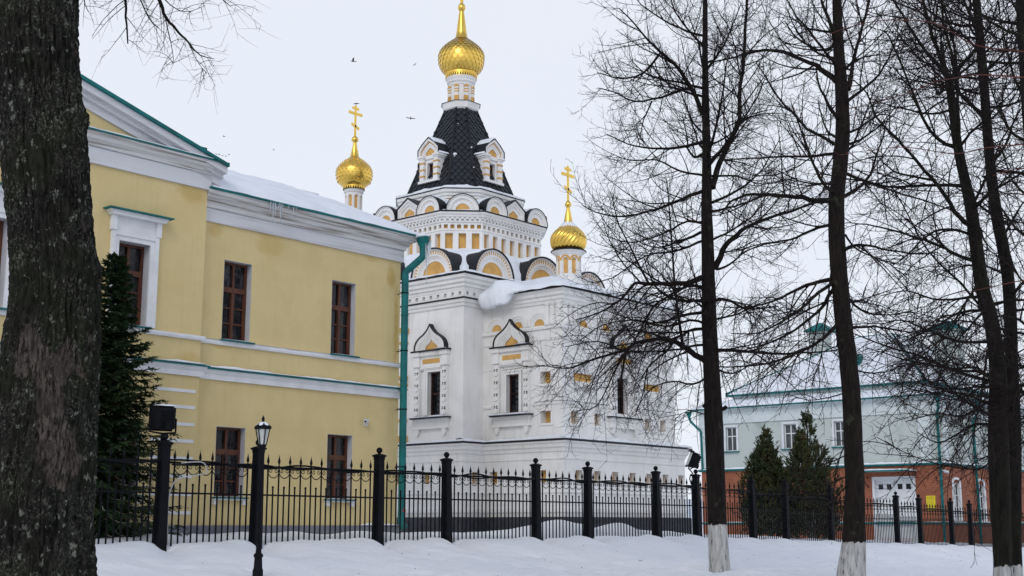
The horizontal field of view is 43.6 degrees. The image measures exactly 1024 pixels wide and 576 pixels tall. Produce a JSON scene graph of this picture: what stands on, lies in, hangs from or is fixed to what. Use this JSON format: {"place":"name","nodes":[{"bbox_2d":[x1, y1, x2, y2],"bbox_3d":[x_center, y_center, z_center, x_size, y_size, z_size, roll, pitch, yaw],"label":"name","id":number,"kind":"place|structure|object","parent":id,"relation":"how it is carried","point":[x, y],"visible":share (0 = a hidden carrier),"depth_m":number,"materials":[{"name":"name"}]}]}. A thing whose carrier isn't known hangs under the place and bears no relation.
{"place":"outdoors","nodes":[
{"label":"outdoors","id":0,"kind":"place"},
{"bbox_2d":[78,0,1023,498],"label":"sky","id":1,"kind":"structure","parent":0,"point":[293,94],"materials":[{"name":"white"}]},
{"bbox_2d":[95,520,1023,575],"bbox_3d":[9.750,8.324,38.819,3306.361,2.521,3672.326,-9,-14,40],"label":"snowy ground","id":2,"kind":"structure","parent":0,"point":[619,555],"depth_m":27.71,"materials":[{"name":"white snow"}]},
{"bbox_2d":[0,0,278,575],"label":"bare tree","id":3,"kind":"object","parent":2,"relation":"on","point":[50,353],"visible":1,"depth_m":7.93,"materials":[{"name":"brown plant"}]},
{"bbox_2d":[94,251,189,540],"bbox_3d":[-7.747,2.211,24.849,3.366,6.018,3.143,4,-11,-22],"label":"spruce tree","id":4,"kind":"object","parent":2,"relation":"on","point":[116,345],"visible":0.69,"depth_m":24.79,"materials":[{"name":"green plant"}]},
{"bbox_2d":[0,74,431,534],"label":"yellow house","id":5,"kind":"structure","parent":2,"relation":"on","point":[276,304],"depth_m":29.55,"materials":[{"name":"paint"}]},
{"bbox_2d":[0,182,8,309],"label":"window","id":6,"kind":"structure","parent":5,"relation":"in","point":[4,260],"depth_m":24.94,"materials":[{"name":"white wood"}]},
{"bbox_2d":[113,420,141,502],"bbox_3d":[-8.057,3.554,26.355,0.427,1.721,0.940,-9,-14,40],"label":"window","id":7,"kind":"structure","parent":5,"relation":"in","point":[125,482],"depth_m":26.63,"materials":[{"name":"brown wood"}]},
{"bbox_2d":[103,205,174,328],"bbox_3d":[-8.007,-0.379,27.040,0.560,2.435,1.560,-9,-14,40],"label":"window","id":8,"kind":"structure","parent":5,"relation":"in","point":[134,233],"depth_m":27.27,"materials":[{"name":"white paint"}]},
{"bbox_2d":[212,426,248,504],"bbox_3d":[-6.343,3.978,28.642,0.404,1.721,0.940,-9,-14,40],"label":"window","id":9,"kind":"structure","parent":5,"relation":"in","point":[230,441],"depth_m":28.84,"materials":[{"name":"brown wood"}]},
{"bbox_2d":[219,260,254,344],"bbox_3d":[-6.329,0.330,29.333,0.404,1.876,0.920,-9,-14,40],"label":"window","id":10,"kind":"structure","parent":5,"relation":"in","point":[236,307],"depth_m":29.52,"materials":[{"name":"brown wood"}]},
{"bbox_2d":[324,434,356,506],"bbox_3d":[-4.219,4.424,31.048,0.398,1.721,0.940,-9,-14,40],"label":"window","id":11,"kind":"structure","parent":5,"relation":"in","point":[339,447],"depth_m":31.26,"materials":[{"name":"brown wood"}]},
{"bbox_2d":[329,280,359,357],"bbox_3d":[-4.212,0.775,31.732,0.399,1.876,0.920,-9,-14,40],"label":"window","id":12,"kind":"structure","parent":5,"relation":"in","point":[342,343],"depth_m":31.93,"materials":[{"name":"brown wood"}]},
{"bbox_2d":[364,419,368,425],"bbox_3d":[-3.637,3.328,31.723,0.139,0.182,0.238,-3,-11,14],"label":"security camera","id":13,"kind":"object","parent":5,"relation":"attached to","point":[366,421],"visible":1,"depth_m":31.73,"materials":[{"name":"white plastic"}]},
{"bbox_2d":[252,415,271,575],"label":"street lamp","id":14,"kind":"object","parent":2,"relation":"on","point":[263,427],"visible":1,"depth_m":21.02,"materials":[{"name":"black metal"}]},
{"bbox_2d":[335,0,692,533],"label":"church","id":15,"kind":"structure","parent":2,"relation":"on","point":[492,272],"depth_m":42.38,"materials":[{"name":"white painted masonry"},{"name":"gold metal"},{"name":"dark roof shingles"}]},
{"bbox_2d":[407,324,450,436],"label":"window","id":16,"kind":"structure","parent":15,"relation":"in","point":[431,352],"depth_m":42.56,"materials":[{"name":"paint"}]},
{"bbox_2d":[487,319,533,434],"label":"window","id":17,"kind":"structure","parent":15,"relation":"in","point":[506,347],"depth_m":41.55,"materials":[{"name":"paint"}]},
{"bbox_2d":[607,324,642,437],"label":"window","id":18,"kind":"structure","parent":15,"relation":"in","point":[634,426],"depth_m":42.54,"materials":[{"name":"paint"}]},
{"bbox_2d":[96,433,1023,550],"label":"iron fence","id":19,"kind":"object","parent":2,"relation":"on","point":[160,522],"visible":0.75,"depth_m":31.13,"materials":[{"name":"black metal"}]},
{"bbox_2d":[148,404,176,440],"bbox_3d":[-6.488,2.498,23.842,0.546,0.685,0.407,9,-14,-40],"label":"floodlight","id":20,"kind":"object","parent":19,"relation":"attached to","point":[162,417],"visible":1,"depth_m":23.75,"materials":[{"name":"black paint"}]},
{"bbox_2d":[167,461,207,544],"bbox_3d":[-6.072,4.010,23.920,0.024,1.550,0.877,-8,-13,38],"label":"conduit","id":21,"kind":"object","parent":19,"relation":"attached to","point":[185,477],"visible":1,"depth_m":23.96,"materials":[{"name":"grey plastic"}]},
{"bbox_2d":[97,458,695,488],"bbox_3d":[-2.010,4.229,29.137,0.066,0.161,24.302,-8,-13,38],"label":"power cable","id":22,"kind":"object","parent":19,"relation":"attached to","point":[147,461],"visible":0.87,"depth_m":27.26,"materials":[{"name":"black rubber"}]},
{"bbox_2d":[172,463,989,515],"bbox_3d":[8.345,6.947,41.958,0.054,0.764,47.301,-8,-13,38],"label":"power cable","id":23,"kind":"object","parent":19,"relation":"attached to","point":[507,476],"visible":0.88,"depth_m":30.45,"materials":[{"name":"black paint"}]},
{"bbox_2d":[685,450,701,483],"bbox_3d":[5.496,5.454,38.704,0.439,1.099,0.546,1,-11,-4],"label":"floodlight","id":24,"kind":"object","parent":19,"relation":"attached to","point":[692,462],"visible":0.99,"depth_m":38.57,"materials":[{"name":"black paint"}]},
{"bbox_2d":[502,0,862,572],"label":"bare tree","id":25,"kind":"object","parent":2,"relation":"on","point":[718,551],"visible":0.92,"depth_m":28.89,"materials":[{"name":"brown plant"}]},
{"bbox_2d":[731,424,805,536],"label":"conifer tree","id":26,"kind":"object","parent":2,"relation":"on","point":[763,458],"visible":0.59,"depth_m":48.17,"materials":[{"name":"green plant"}]},
{"bbox_2d":[768,408,844,538],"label":"conifer tree","id":27,"kind":"object","parent":2,"relation":"on","point":[799,450],"visible":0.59,"depth_m":47.51,"materials":[{"name":"green plant"}]},
{"bbox_2d":[681,0,975,575],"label":"bare tree","id":28,"kind":"object","parent":2,"relation":"on","point":[852,560],"visible":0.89,"depth_m":23.52,"materials":[{"name":"brown plant"}]},
{"bbox_2d":[686,321,1023,543],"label":"brick house","id":29,"kind":"structure","parent":2,"relation":"on","point":[739,444],"depth_m":65.18,"materials":[{"name":"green paint"}]},
{"bbox_2d":[724,425,739,452],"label":"window","id":30,"kind":"structure","parent":29,"relation":"in","point":[732,437],"depth_m":69.29,"materials":[{"name":"white paint"}]},
{"bbox_2d":[781,421,797,449],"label":"window","id":31,"kind":"structure","parent":29,"relation":"in","point":[790,432],"depth_m":67.06,"materials":[{"name":"white paint"}]},
{"bbox_2d":[831,419,843,447],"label":"window","id":32,"kind":"structure","parent":29,"relation":"in","point":[838,434],"depth_m":65.22,"materials":[{"name":"white paint"}]},
{"bbox_2d":[872,476,917,541],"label":"door","id":33,"kind":"structure","parent":29,"relation":"in","point":[904,485],"depth_m":62.79,"materials":[{"name":"white paint"}]},
{"bbox_2d":[926,496,935,507],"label":"notice board","id":34,"kind":"object","parent":29,"relation":"attached to","point":[930,500],"visible":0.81,"depth_m":61.45,"materials":[{"name":"yellow paint"}]},
{"bbox_2d":[952,477,965,522],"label":"arched window","id":35,"kind":"structure","parent":29,"relation":"in","point":[958,495],"depth_m":62.82,"materials":[{"name":"white paint"}]},
{"bbox_2d":[978,479,989,522],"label":"arched window","id":36,"kind":"structure","parent":29,"relation":"in","point":[983,502],"depth_m":65.26,"materials":[{"name":"white paint"}]},
{"bbox_2d":[785,0,1023,575],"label":"bare tree","id":37,"kind":"object","parent":2,"relation":"on","point":[1001,542],"visible":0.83,"depth_m":14.72,"materials":[{"name":"brown plant"}]},
{"bbox_2d":[806,0,1023,532],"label":"bare tree","id":38,"kind":"object","parent":2,"relation":"on","point":[1018,6],"visible":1,"depth_m":12.86,"materials":[{"name":"brown plant"}]},
{"bbox_2d":[840,0,1023,575],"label":"bare tree","id":39,"kind":"object","parent":2,"relation":"on","point":[1016,527],"visible":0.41,"depth_m":15.87,"materials":[{"name":"brown plant"}]}
]}

